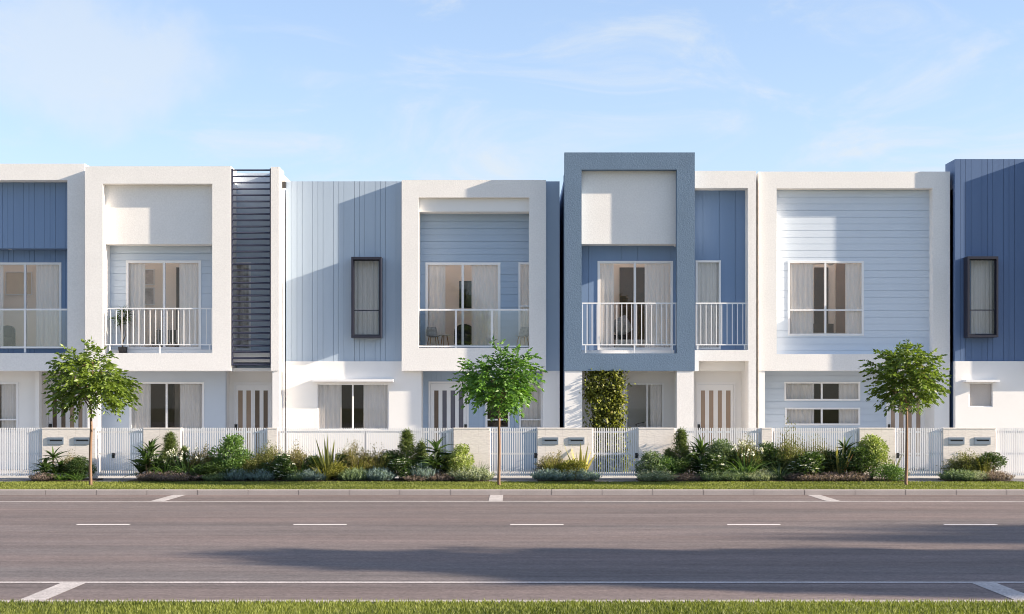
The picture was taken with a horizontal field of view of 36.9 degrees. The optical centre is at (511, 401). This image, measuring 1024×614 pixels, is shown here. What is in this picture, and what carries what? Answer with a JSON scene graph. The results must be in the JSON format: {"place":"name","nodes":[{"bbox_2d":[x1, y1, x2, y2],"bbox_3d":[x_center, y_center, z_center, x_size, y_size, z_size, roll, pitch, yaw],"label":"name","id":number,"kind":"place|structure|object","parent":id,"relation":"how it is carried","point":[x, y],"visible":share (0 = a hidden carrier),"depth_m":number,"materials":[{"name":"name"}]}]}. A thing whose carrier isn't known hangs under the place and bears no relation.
{"place":"outdoors","nodes":[
{"label":"outdoors","id":0,"kind":"place"},
{"bbox_2d":[0,164,87,469],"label":"terrace house","id":1,"kind":"structure","parent":0,"point":[42,214],"depth_m":40.32,"materials":[{"name":"blue"}]},
{"bbox_2d":[1,384,15,429],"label":"curtain","id":2,"kind":"object","parent":1,"relation":"hanging from","point":[8,401],"visible":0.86,"depth_m":41.01,"materials":[{"name":"white fabric"}]},
{"bbox_2d":[5,272,31,294],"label":"picture","id":3,"kind":"object","parent":1,"relation":"attached to","point":[14,283],"visible":1,"depth_m":42.15,"materials":[{"name":"white"}]},
{"bbox_2d":[0,262,60,346],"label":"sliding door","id":4,"kind":"structure","parent":1,"relation":"in","point":[25,264],"depth_m":40.73,"materials":[{"name":"white"}]},
{"bbox_2d":[36,265,58,345],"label":"curtain","id":5,"kind":"object","parent":1,"relation":"hanging from","point":[47,297],"visible":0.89,"depth_m":40.86,"materials":[{"name":"white fabric"}]},
{"bbox_2d":[46,382,84,427],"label":"door","id":6,"kind":"structure","parent":1,"relation":"in","point":[57,421],"depth_m":41.50,"materials":[{"name":"white wood"}]},
{"bbox_2d":[85,166,289,471],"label":"terrace house","id":7,"kind":"structure","parent":0,"point":[218,224],"depth_m":39.70,"materials":[{"name":"white paint"}]},
{"bbox_2d":[129,263,144,346],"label":"curtain","id":8,"kind":"object","parent":7,"relation":"hanging from","point":[136,285],"visible":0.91,"depth_m":40.26,"materials":[{"name":"white fabric"}]},
{"bbox_2d":[132,384,150,428],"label":"curtain","id":9,"kind":"object","parent":7,"relation":"hanging from","point":[141,417],"visible":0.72,"depth_m":40.56,"materials":[{"name":"white fabric"}]},
{"bbox_2d":[126,260,200,348],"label":"sliding door","id":10,"kind":"structure","parent":7,"relation":"in","point":[164,262],"depth_m":40.14,"materials":[{"name":"white"}]},
{"bbox_2d":[129,382,203,430],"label":"window","id":11,"kind":"structure","parent":7,"relation":"in","point":[130,409],"depth_m":40.43,"materials":[{"name":"white"}]},
{"bbox_2d":[179,263,198,346],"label":"curtain","id":12,"kind":"object","parent":7,"relation":"hanging from","point":[188,285],"visible":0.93,"depth_m":40.26,"materials":[{"name":"white fabric"}]},
{"bbox_2d":[180,384,201,428],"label":"curtain","id":13,"kind":"object","parent":7,"relation":"hanging from","point":[191,406],"visible":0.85,"depth_m":40.56,"materials":[{"name":"white fabric"}]},
{"bbox_2d":[237,265,248,347],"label":"curtain","id":14,"kind":"object","parent":7,"relation":"hanging from","point":[242,298],"visible":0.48,"depth_m":40.45,"materials":[{"name":"white fabric"}]},
{"bbox_2d":[234,382,271,460],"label":"door","id":15,"kind":"structure","parent":7,"relation":"in","point":[252,400],"depth_m":41.00,"materials":[{"name":"white wood"}]},
{"bbox_2d":[286,180,559,468],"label":"terrace house","id":16,"kind":"structure","parent":0,"point":[404,233],"depth_m":40.00,"materials":[{"name":"white paint"}]},
{"bbox_2d":[319,385,341,428],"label":"curtain","id":17,"kind":"object","parent":16,"relation":"hanging from","point":[330,406],"visible":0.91,"depth_m":40.14,"materials":[{"name":"white fabric"}]},
{"bbox_2d":[317,384,388,429],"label":"window","id":18,"kind":"structure","parent":16,"relation":"in","point":[317,384],"depth_m":40.01,"materials":[{"name":"white"}]},
{"bbox_2d":[355,261,377,333],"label":"curtain","id":19,"kind":"object","parent":16,"relation":"hanging from","point":[366,286],"visible":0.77,"depth_m":40.12,"materials":[{"name":"white fabric"}]},
{"bbox_2d":[364,385,387,428],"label":"curtain","id":20,"kind":"object","parent":16,"relation":"hanging from","point":[376,406],"visible":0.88,"depth_m":40.13,"materials":[{"name":"white fabric"}]},
{"bbox_2d":[428,265,444,344],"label":"curtain","id":21,"kind":"object","parent":16,"relation":"hanging from","point":[436,288],"visible":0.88,"depth_m":40.52,"materials":[{"name":"white fabric"}]},
{"bbox_2d":[428,381,468,455],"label":"door","id":22,"kind":"structure","parent":16,"relation":"in","point":[444,410],"depth_m":40.80,"materials":[{"name":"white wood"}]},
{"bbox_2d":[425,262,499,345],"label":"sliding door","id":23,"kind":"structure","parent":16,"relation":"in","point":[426,263],"depth_m":40.39,"materials":[{"name":"white"}]},
{"bbox_2d":[472,265,497,344],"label":"curtain","id":24,"kind":"object","parent":16,"relation":"hanging from","point":[484,286],"visible":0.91,"depth_m":40.52,"materials":[{"name":"white fabric"}]},
{"bbox_2d":[520,265,528,344],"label":"curtain","id":25,"kind":"object","parent":16,"relation":"hanging from","point":[524,291],"visible":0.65,"depth_m":40.52,"materials":[{"name":"white fabric"}]},
{"bbox_2d":[521,384,540,426],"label":"curtain","id":26,"kind":"object","parent":16,"relation":"hanging from","point":[533,411],"visible":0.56,"depth_m":40.90,"materials":[{"name":"white fabric"}]},
{"bbox_2d":[0,480,1023,489],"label":"verge","id":27,"kind":"structure","parent":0,"point":[526,483],"depth_m":32.83,"materials":[{"name":"plant"}]},
{"bbox_2d":[41,336,142,484],"bbox_3d":[-9.058,0.194,33.173,2.146,3.266,2.155,0,0,-17],"label":"street tree","id":28,"kind":"object","parent":27,"relation":"on","point":[97,382],"visible":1,"depth_m":32.77,"materials":[{"name":"green plant"}]},
{"bbox_2d":[447,335,547,484],"bbox_3d":[-0.344,0.194,33.119,2.023,3.266,2.015,0,0,-19],"label":"street tree","id":29,"kind":"object","parent":27,"relation":"on","point":[496,391],"visible":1,"depth_m":32.81,"materials":[{"name":"green plant"}]},
{"bbox_2d":[858,339,951,484],"bbox_3d":[8.499,0.217,33.057,1.938,3.232,2.036,0,0,38],"label":"street tree","id":30,"kind":"object","parent":27,"relation":"on","point":[917,380],"visible":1,"depth_m":32.77,"materials":[{"name":"green plant"}]},
{"bbox_2d":[0,495,1023,599],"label":"road","id":31,"kind":"structure","parent":0,"point":[488,542],"depth_m":20.10,"materials":[{"name":"grey asphalt"}]},
{"bbox_2d":[21,583,83,599],"bbox_3d":[-4.610,1.904,15.052,0.260,0.001,2.157,0,0,0],"label":"bay mark","id":32,"kind":"object","parent":31,"relation":"on","point":[53,591],"visible":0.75,"depth_m":15.41,"materials":[{"name":"paint"}]},
{"bbox_2d":[0,489,1023,494],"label":"kerb","id":33,"kind":"structure","parent":31,"relation":"on","point":[512,492],"depth_m":31.40,"materials":[{"name":"concrete"}]},
{"bbox_2d":[0,501,1023,501],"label":"road line","id":34,"kind":"object","parent":31,"relation":"on","point":[511,501],"visible":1,"depth_m":29.31,"materials":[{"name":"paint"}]},
{"bbox_2d":[0,582,1023,582],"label":"road line","id":35,"kind":"object","parent":31,"relation":"on","point":[511,582],"visible":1,"depth_m":16.18,"materials":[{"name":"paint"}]},
{"bbox_2d":[1,600,1023,602],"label":"kerb","id":36,"kind":"structure","parent":31,"relation":"on","point":[193,601],"depth_m":13.91,"materials":[{"name":"concrete"}]},
{"bbox_2d":[973,583,1023,599],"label":"bay mark","id":37,"kind":"object","parent":31,"relation":"on","point":[1006,591],"visible":1,"depth_m":15.49,"materials":[{"name":"paint"}]},
{"bbox_2d":[0,597,1023,613],"bbox_3d":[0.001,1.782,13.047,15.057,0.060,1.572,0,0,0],"label":"grass","id":38,"kind":"structure","parent":0,"point":[570,607],"depth_m":13.34,"materials":[{"name":"green plant"}]},
{"bbox_2d":[0,469,1023,478],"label":"yard paving","id":39,"kind":"structure","parent":0,"point":[494,477],"depth_m":36.97,"materials":[{"name":"grey concrete"}]},
{"bbox_2d":[579,368,635,471],"bbox_3d":[2.447,0.488,39.490,1.495,2.760,0.917,0,0,0],"label":"climbing vine","id":40,"kind":"object","parent":39,"relation":"on","point":[613,401],"visible":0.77,"depth_m":39.44,"materials":[{"name":"green plant"}]},
{"bbox_2d":[560,152,755,470],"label":"terrace house","id":41,"kind":"structure","parent":39,"relation":"on","point":[629,215],"depth_m":39.65,"materials":[{"name":"blue paint"}]},
{"bbox_2d":[600,264,613,346],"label":"curtain","id":42,"kind":"object","parent":41,"relation":"hanging from","point":[606,310],"visible":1,"depth_m":40.22,"materials":[{"name":"white fabric"}]},
{"bbox_2d":[598,261,672,349],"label":"sliding door","id":43,"kind":"structure","parent":41,"relation":"in","point":[599,262],"depth_m":40.11,"materials":[{"name":"white"}]},
{"bbox_2d":[625,383,663,428],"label":"window","id":44,"kind":"structure","parent":41,"relation":"in","point":[646,384],"depth_m":40.50,"materials":[{"name":"white"}]},
{"bbox_2d":[650,385,661,426],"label":"curtain","id":45,"kind":"object","parent":41,"relation":"hanging from","point":[655,405],"visible":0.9,"depth_m":40.63,"materials":[{"name":"white fabric"}]},
{"bbox_2d":[645,264,669,346],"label":"curtain","id":46,"kind":"object","parent":41,"relation":"hanging from","point":[657,283],"visible":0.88,"depth_m":40.22,"materials":[{"name":"white fabric"}]},
{"bbox_2d":[698,263,717,346],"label":"curtain","id":47,"kind":"object","parent":41,"relation":"hanging from","point":[707,282],"visible":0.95,"depth_m":40.22,"materials":[{"name":"white fabric"}]},
{"bbox_2d":[696,260,720,348],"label":"window","id":48,"kind":"structure","parent":41,"relation":"in","point":[697,261],"depth_m":40.11,"materials":[{"name":"white"}]},
{"bbox_2d":[696,382,734,455],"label":"door","id":49,"kind":"structure","parent":41,"relation":"in","point":[715,401],"depth_m":40.90,"materials":[{"name":"white wood"}]},
{"bbox_2d":[945,159,1023,471],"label":"terrace house","id":50,"kind":"structure","parent":39,"relation":"on","point":[986,209],"depth_m":39.60,"materials":[{"name":"blue metal"}]},
{"bbox_2d":[970,384,990,405],"bbox_3d":[12.120,-0.159,39.715,0.622,0.636,0.007,0,0,0],"label":"curtain","id":51,"kind":"object","parent":50,"relation":"hanging from","point":[980,394],"visible":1,"depth_m":39.71,"materials":[{"name":"white fabric"}]},
{"bbox_2d":[971,260,991,333],"bbox_3d":[12.188,-2.713,39.700,0.715,1.958,0.062,0,0,0],"label":"curtain","id":52,"kind":"object","parent":50,"relation":"hanging from","point":[981,288],"visible":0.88,"depth_m":39.70,"materials":[{"name":"white fabric"}]},
{"bbox_2d":[0,479,1023,481],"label":"path","id":53,"kind":"structure","parent":0,"point":[492,480],"depth_m":35.17,"materials":[{"name":"grey concrete"}]},
{"bbox_2d":[42,428,96,477],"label":"garden wall","id":54,"kind":"structure","parent":53,"relation":"on","point":[68,434],"depth_m":35.69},
{"bbox_2d":[0,428,41,475],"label":"gate","id":55,"kind":"structure","parent":54,"relation":"attached to","point":[21,453],"depth_m":35.74,"materials":[{"name":"white metal"}]},
{"bbox_2d":[96,428,142,477],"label":"gate","id":56,"kind":"structure","parent":54,"relation":"attached to","point":[113,453],"depth_m":35.74,"materials":[{"name":"white metal"}]},
{"bbox_2d":[143,428,180,473],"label":"garden wall","id":57,"kind":"structure","parent":53,"relation":"on","point":[149,434],"depth_m":35.69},
{"bbox_2d":[181,428,267,459],"bbox_3d":[-6.700,1.209,35.799,2.016,1.202,0.122,0,0,0],"label":"picket fence","id":58,"kind":"object","parent":53,"relation":"on","point":[231,431],"visible":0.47,"depth_m":35.74,"materials":[{"name":"white metal"}]},
{"bbox_2d":[277,428,453,474],"bbox_3d":[-3.414,1.209,35.799,4.107,1.202,0.122,0,0,0],"label":"picket fence","id":59,"kind":"object","parent":53,"relation":"on","point":[450,431],"visible":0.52,"depth_m":35.74,"materials":[{"name":"white metal"}]},
{"bbox_2d":[453,428,489,477],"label":"garden wall","id":60,"kind":"structure","parent":53,"relation":"on","point":[477,440],"depth_m":35.69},
{"bbox_2d":[490,428,537,475],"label":"gate","id":61,"kind":"structure","parent":60,"relation":"attached to","point":[516,453],"depth_m":35.74,"materials":[{"name":"white metal"}]},
{"bbox_2d":[537,428,591,473],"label":"garden wall","id":62,"kind":"structure","parent":53,"relation":"on","point":[562,434],"depth_m":35.69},
{"bbox_2d":[592,428,638,475],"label":"gate","id":63,"kind":"structure","parent":53,"relation":"on","point":[617,453],"depth_m":35.74,"materials":[{"name":"white metal"}]},
{"bbox_2d":[638,428,673,469],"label":"garden wall","id":64,"kind":"structure","parent":53,"relation":"on","point":[658,440],"depth_m":35.69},
{"bbox_2d":[674,428,761,472],"bbox_3d":[4.796,1.209,35.799,2.034,1.202,0.122,0,0,0],"label":"picket fence","id":65,"kind":"object","parent":53,"relation":"on","point":[759,431],"visible":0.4,"depth_m":35.74,"materials":[{"name":"white metal"}]},
{"bbox_2d":[772,428,858,455],"bbox_3d":[7.067,1.209,35.799,2.046,1.202,0.122,0,0,0],"label":"picket fence","id":66,"kind":"object","parent":53,"relation":"on","point":[839,432],"visible":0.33,"depth_m":35.74,"materials":[{"name":"white metal"}]},
{"bbox_2d":[859,428,894,477],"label":"garden wall","id":67,"kind":"structure","parent":53,"relation":"on","point":[887,435],"depth_m":35.69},
{"bbox_2d":[943,428,995,473],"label":"garden wall","id":68,"kind":"structure","parent":53,"relation":"on","point":[951,450],"depth_m":35.69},
{"bbox_2d":[895,428,942,475],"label":"gate","id":69,"kind":"structure","parent":68,"relation":"attached to","point":[927,453],"depth_m":35.74,"materials":[{"name":"white metal"}]},
{"bbox_2d":[996,428,1023,475],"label":"gate","id":70,"kind":"structure","parent":68,"relation":"attached to","point":[1002,431],"depth_m":35.74,"materials":[{"name":"white metal"}]},
{"bbox_2d":[0,0,1023,193],"label":"sky","id":71,"kind":"structure","parent":0,"point":[312,90],"materials":[{"name":"blue"}]},
{"bbox_2d":[26,478,1013,481],"bbox_3d":[0.175,1.815,35.110,22.237,0.070,1.120,0,0,0],"label":"garden bed","id":72,"kind":"object","parent":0,"point":[394,479],"visible":0.26,"depth_m":34.70,"materials":[{"name":"brown soil"}]},
{"bbox_2d":[30,446,75,475],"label":"dragon plant","id":73,"kind":"object","parent":72,"relation":"on","point":[45,466],"visible":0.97,"depth_m":35.02,"materials":[{"name":"green plant"}]},
{"bbox_2d":[64,455,96,476],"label":"clipped shrub","id":74,"kind":"object","parent":72,"relation":"on","point":[77,462],"visible":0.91,"depth_m":34.95,"materials":[{"name":"green plant"}]},
{"bbox_2d":[119,435,175,480],"bbox_3d":[-8.317,1.277,35.175,1.344,1.061,1.299,0,0,-37],"label":"dragon plant","id":75,"kind":"object","parent":72,"relation":"on","point":[145,462],"visible":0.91,"depth_m":34.99,"materials":[{"name":"green plant"}]},
{"bbox_2d":[158,430,182,472],"bbox_3d":[-7.908,1.222,35.414,0.808,1.198,0.792,0,0,-4],"label":"dwarf conifer","id":76,"kind":"object","parent":72,"relation":"on","point":[170,441],"visible":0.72,"depth_m":35.33,"materials":[{"name":"green plant"}]},
{"bbox_2d":[143,470,205,480],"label":"ground cover plant","id":77,"kind":"object","parent":72,"relation":"on","point":[182,476],"visible":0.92,"depth_m":34.48,"materials":[{"name":"purple plant"}]},
{"bbox_2d":[208,433,255,473],"bbox_3d":[-6.438,1.254,35.145,1.025,1.091,1.014,0,0,-29],"label":"leafy shrub","id":78,"kind":"object","parent":72,"relation":"on","point":[232,451],"visible":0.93,"depth_m":35.01,"materials":[{"name":"green plant"}]},
{"bbox_2d":[259,452,296,480],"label":"flowering shrub","id":79,"kind":"object","parent":72,"relation":"on","point":[281,464],"visible":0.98,"depth_m":34.73,"materials":[{"name":"green plant"}]},
{"bbox_2d":[335,439,372,470],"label":"feathery shrub","id":80,"kind":"object","parent":72,"relation":"on","point":[353,457],"visible":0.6,"depth_m":35.29,"materials":[{"name":"green plant"}]},
{"bbox_2d":[387,457,419,479],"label":"flowering shrub","id":81,"kind":"object","parent":72,"relation":"on","point":[401,465],"visible":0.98,"depth_m":34.75,"materials":[{"name":"green plant"}]},
{"bbox_2d":[389,427,422,479],"bbox_3d":[-2.436,1.199,35.481,0.986,1.259,0.957,0,0,6],"label":"dwarf conifer","id":82,"kind":"object","parent":72,"relation":"on","point":[407,439],"visible":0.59,"depth_m":35.33,"materials":[{"name":"green plant"}]},
{"bbox_2d":[407,436,456,474],"bbox_3d":[-1.802,1.282,35.077,1.382,1.020,1.286,0,0,-42],"label":"dragon plant","id":83,"kind":"object","parent":72,"relation":"on","point":[434,461],"visible":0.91,"depth_m":34.96,"materials":[{"name":"green plant"}]},
{"bbox_2d":[441,443,474,475],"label":"leafy shrub","id":84,"kind":"object","parent":72,"relation":"on","point":[458,460],"visible":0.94,"depth_m":34.95,"materials":[{"name":"green plant"}]},
{"bbox_2d":[442,464,495,480],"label":"ground cover plant","id":85,"kind":"object","parent":72,"relation":"on","point":[477,474],"visible":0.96,"depth_m":34.49,"materials":[{"name":"green plant"}]},
{"bbox_2d":[634,449,670,475],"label":"leafy shrub","id":86,"kind":"object","parent":72,"relation":"on","point":[648,458],"visible":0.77,"depth_m":35.01,"materials":[{"name":"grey plant"}]},
{"bbox_2d":[636,469,679,480],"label":"ground cover plant","id":87,"kind":"object","parent":72,"relation":"on","point":[653,475],"visible":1,"depth_m":34.46,"materials":[{"name":"green plant"}]},
{"bbox_2d":[670,426,694,475],"bbox_3d":[3.929,1.183,35.428,0.844,1.281,0.828,0,0,-10],"label":"dwarf conifer","id":88,"kind":"object","parent":72,"relation":"on","point":[680,442],"visible":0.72,"depth_m":35.35,"materials":[{"name":"green plant"}]},
{"bbox_2d":[680,433,727,471],"bbox_3d":[4.444,1.252,35.163,1.144,1.114,1.185,0,0,-13],"label":"dragon plant","id":89,"kind":"object","parent":72,"relation":"on","point":[700,447],"visible":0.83,"depth_m":35.10,"materials":[{"name":"green plant"}]},
{"bbox_2d":[691,453,727,477],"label":"flowering shrub","id":90,"kind":"object","parent":72,"relation":"on","point":[715,462],"visible":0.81,"depth_m":34.79,"materials":[{"name":"green plant"}]},
{"bbox_2d":[699,437,734,471],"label":"leafy shrub","id":91,"kind":"object","parent":72,"relation":"on","point":[721,448],"visible":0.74,"depth_m":35.25,"materials":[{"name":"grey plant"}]},
{"bbox_2d":[728,433,764,472],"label":"feathery shrub","id":92,"kind":"object","parent":72,"relation":"on","point":[739,453],"visible":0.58,"depth_m":35.24,"materials":[{"name":"green plant"}]},
{"bbox_2d":[724,440,777,479],"bbox_3d":[5.348,1.329,34.991,1.730,0.921,1.590,0,0,-20],"label":"flowering lily","id":93,"kind":"object","parent":72,"relation":"on","point":[742,467],"visible":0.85,"depth_m":34.87,"materials":[{"name":"green plant"}]},
{"bbox_2d":[755,441,785,472],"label":"leafy shrub","id":94,"kind":"object","parent":72,"relation":"on","point":[768,448],"visible":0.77,"depth_m":35.30,"materials":[{"name":"green plant"}]},
{"bbox_2d":[767,430,804,472],"bbox_3d":[6.346,1.211,35.448,1.062,1.159,1.154,0,0,26],"label":"feathery shrub","id":95,"kind":"object","parent":72,"relation":"on","point":[789,455],"visible":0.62,"depth_m":35.27,"materials":[{"name":"green plant"}]},
{"bbox_2d":[787,451,828,477],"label":"flowering shrub","id":96,"kind":"object","parent":72,"relation":"on","point":[808,462],"visible":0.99,"depth_m":34.78,"materials":[{"name":"green plant"}]},
{"bbox_2d":[838,446,880,473],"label":"leafy shrub","id":97,"kind":"object","parent":72,"relation":"on","point":[860,455],"visible":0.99,"depth_m":34.81,"materials":[{"name":"green plant"}]},
{"bbox_2d":[855,433,891,478],"bbox_3d":[8.259,1.261,35.127,0.848,1.080,0.767,0,0,14],"label":"leafy shrub","id":98,"kind":"object","parent":72,"relation":"on","point":[873,443],"visible":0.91,"depth_m":35.05,"materials":[{"name":"green plant"}]},
{"bbox_2d":[868,463,909,480],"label":"shrub","id":99,"kind":"object","parent":72,"relation":"on","point":[894,471],"visible":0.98,"depth_m":34.64,"materials":[{"name":"green plant"}]},
{"bbox_2d":[936,448,990,472],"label":"feathery shrub","id":100,"kind":"object","parent":72,"relation":"on","point":[967,464],"visible":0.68,"depth_m":35.23,"materials":[{"name":"green plant"}]},
{"bbox_2d":[973,451,1008,472],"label":"leafy shrub","id":101,"kind":"object","parent":72,"relation":"on","point":[992,457],"visible":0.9,"depth_m":35.01,"materials":[{"name":"green plant"}]},
{"bbox_2d":[756,172,949,470],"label":"terrace house","id":102,"kind":"structure","parent":0,"point":[889,232],"depth_m":40.05,"materials":[{"name":"white paint"}]},
{"bbox_2d":[786,384,813,422],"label":"curtain","id":103,"kind":"object","parent":102,"relation":"hanging from","point":[799,391],"visible":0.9,"depth_m":40.81,"materials":[{"name":"white fabric"}]},
{"bbox_2d":[790,263,812,333],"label":"curtain","id":104,"kind":"object","parent":102,"relation":"hanging from","point":[801,287],"visible":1,"depth_m":40.17,"materials":[{"name":"white fabric"}]},
{"bbox_2d":[784,382,859,400],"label":"window","id":105,"kind":"structure","parent":102,"relation":"in","point":[821,383],"depth_m":40.68,"materials":[{"name":"white"}]},
{"bbox_2d":[788,261,863,335],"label":"window","id":106,"kind":"structure","parent":102,"relation":"in","point":[862,262],"depth_m":40.03,"materials":[{"name":"white"}]},
{"bbox_2d":[839,384,857,422],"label":"curtain","id":107,"kind":"object","parent":102,"relation":"hanging from","point":[848,391],"visible":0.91,"depth_m":40.81,"materials":[{"name":"white fabric"}]},
{"bbox_2d":[845,263,860,333],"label":"curtain","id":108,"kind":"object","parent":102,"relation":"hanging from","point":[852,294],"visible":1,"depth_m":40.17,"materials":[{"name":"white fabric"}]},
{"bbox_2d":[886,386,924,468],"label":"door","id":109,"kind":"structure","parent":102,"relation":"in","point":[893,420],"depth_m":40.70,"materials":[{"name":"white"}]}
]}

